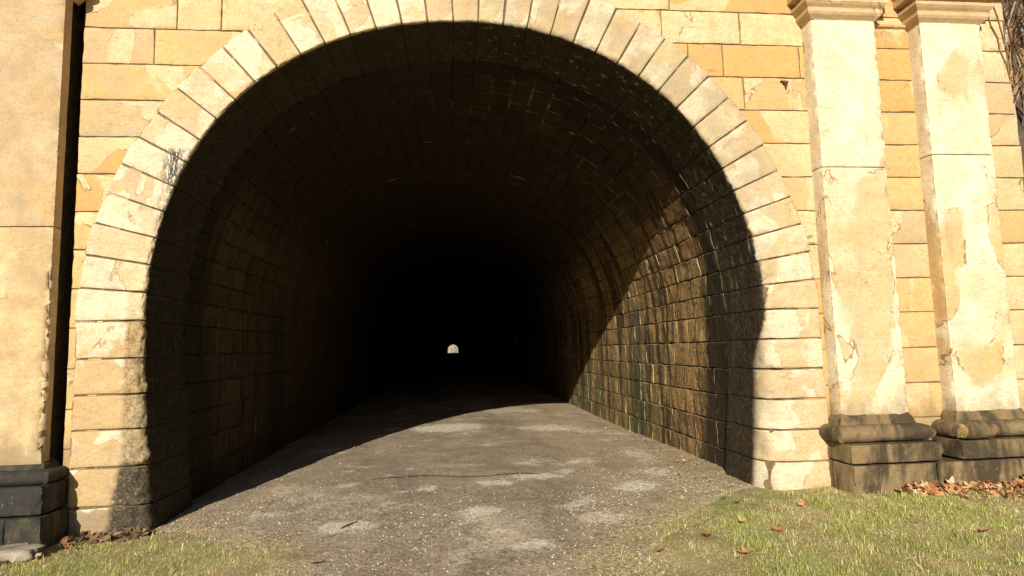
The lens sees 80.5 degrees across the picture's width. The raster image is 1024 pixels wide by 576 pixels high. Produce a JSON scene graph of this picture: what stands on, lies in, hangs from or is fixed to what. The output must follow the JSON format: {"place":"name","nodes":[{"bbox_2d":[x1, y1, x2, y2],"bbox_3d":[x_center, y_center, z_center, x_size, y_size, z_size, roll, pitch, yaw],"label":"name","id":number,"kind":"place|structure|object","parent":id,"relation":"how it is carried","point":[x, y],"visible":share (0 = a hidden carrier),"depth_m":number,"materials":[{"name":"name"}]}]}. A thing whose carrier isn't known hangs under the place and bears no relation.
{"place":"outdoors","nodes":[
{"label":"outdoors","id":0,"kind":"place"},
{"bbox_2d":[0,530,302,575],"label":"grass","id":1,"kind":"structure","parent":0,"point":[137,553],"depth_m":4.82,"materials":[{"name":"green plant"}]},
{"bbox_2d":[448,345,457,352],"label":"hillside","id":2,"kind":"structure","parent":0,"point":[452,351],"depth_m":402.51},
{"bbox_2d":[42,353,969,575],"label":"gravel path","id":3,"kind":"structure","parent":0,"point":[458,395],"depth_m":6.76,"materials":[{"name":"grey gravel"}]},
{"bbox_2d":[311,473,534,563],"bbox_3d":[-0.594,2.154,6.009,2.114,0.074,2.778,-1,-6,-6],"label":"road crack","id":4,"kind":"object","parent":3,"relation":"on","point":[418,475],"visible":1,"depth_m":7.24,"materials":[{"name":"black asphalt"}]},
{"bbox_2d":[605,427,737,498],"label":"leaf litter","id":5,"kind":"object","parent":3,"relation":"on","point":[684,461],"visible":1,"depth_m":7.66,"materials":[{"name":"brown plant"}]},
{"bbox_2d":[0,481,1023,575],"bbox_3d":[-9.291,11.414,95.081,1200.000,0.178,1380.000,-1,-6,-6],"label":"ground","id":6,"kind":"structure","parent":0,"point":[694,565],"depth_m":4.82,"materials":[{"name":"green plant"}]},
{"bbox_2d":[0,543,47,562],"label":"stone slab","id":7,"kind":"structure","parent":6,"relation":"on","point":[12,552],"depth_m":5.00,"materials":[{"name":"beige stone"}]},
{"bbox_2d":[0,539,71,563],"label":"leaf litter","id":8,"kind":"object","parent":6,"relation":"on","point":[64,542],"visible":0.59,"depth_m":5.16,"materials":[{"name":"brown plant"}]},
{"bbox_2d":[60,526,154,546],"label":"leaf litter","id":9,"kind":"object","parent":6,"relation":"on","point":[138,532],"visible":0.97,"depth_m":5.50,"materials":[{"name":"brown plant"}]},
{"bbox_2d":[183,60,728,499],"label":"tunnel lining","id":10,"kind":"object","parent":6,"relation":"on","point":[349,224],"visible":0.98,"depth_m":10.23,"materials":[{"name":"brown brick"}]},
{"bbox_2d":[125,444,867,575],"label":"straw litter","id":11,"kind":"object","parent":6,"relation":"on","point":[623,524],"visible":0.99,"depth_m":5.17,"materials":[{"name":"beige plant"}]},
{"bbox_2d":[0,0,1023,549],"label":"tunnel portal","id":12,"kind":"object","parent":6,"relation":"on","point":[850,172],"visible":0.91,"depth_m":6.47,"materials":[{"name":"stone"}]},
{"bbox_2d":[988,2,1014,86],"bbox_3d":[5.723,-2.900,7.104,0.292,1.124,0.027,-1,-6,-6],"label":"vine","id":13,"kind":"object","parent":12,"relation":"attached to","point":[999,43],"visible":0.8,"depth_m":7.11,"materials":[{"name":"brown plant"}]},
{"bbox_2d":[737,515,746,521],"bbox_3d":[1.972,1.985,5.199,0.072,0.041,0.118,-1,-6,-6],"label":"fallen leaf","id":14,"kind":"object","parent":6,"relation":"on","point":[742,520],"visible":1,"depth_m":5.20,"materials":[{"name":"orange plant"}]},
{"bbox_2d":[739,547,751,552],"bbox_3d":[1.738,1.949,4.487,0.077,0.041,0.120,4,-8,-44],"label":"fallen leaf","id":15,"kind":"object","parent":6,"relation":"on","point":[744,550],"visible":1,"depth_m":4.51,"materials":[{"name":"orange plant"}]},
{"bbox_2d":[772,525,783,530],"bbox_3d":[2.163,1.961,4.934,0.099,0.035,0.064,-1,-6,-6],"label":"fallen leaf","id":16,"kind":"object","parent":6,"relation":"on","point":[778,529],"visible":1,"depth_m":4.94,"materials":[{"name":"orange plant"}]},
{"bbox_2d":[798,498,806,506],"bbox_3d":[2.689,1.976,5.583,0.042,0.082,0.119,-1,-6,-6],"label":"fallen leaf","id":17,"kind":"object","parent":6,"relation":"on","point":[803,503],"visible":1,"depth_m":5.61,"materials":[{"name":"orange plant"}]},
{"bbox_2d":[895,475,1023,500],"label":"leaf litter","id":18,"kind":"object","parent":6,"relation":"on","point":[952,487],"visible":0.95,"depth_m":5.94,"materials":[{"name":"brown plant"}]},
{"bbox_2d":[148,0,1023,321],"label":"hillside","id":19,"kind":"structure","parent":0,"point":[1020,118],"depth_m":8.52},
{"bbox_2d":[1001,0,1023,124],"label":"dry brush","id":20,"kind":"object","parent":19,"relation":"on","point":[1013,42],"visible":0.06,"depth_m":9.05,"materials":[{"name":"brown plant"}]}
]}

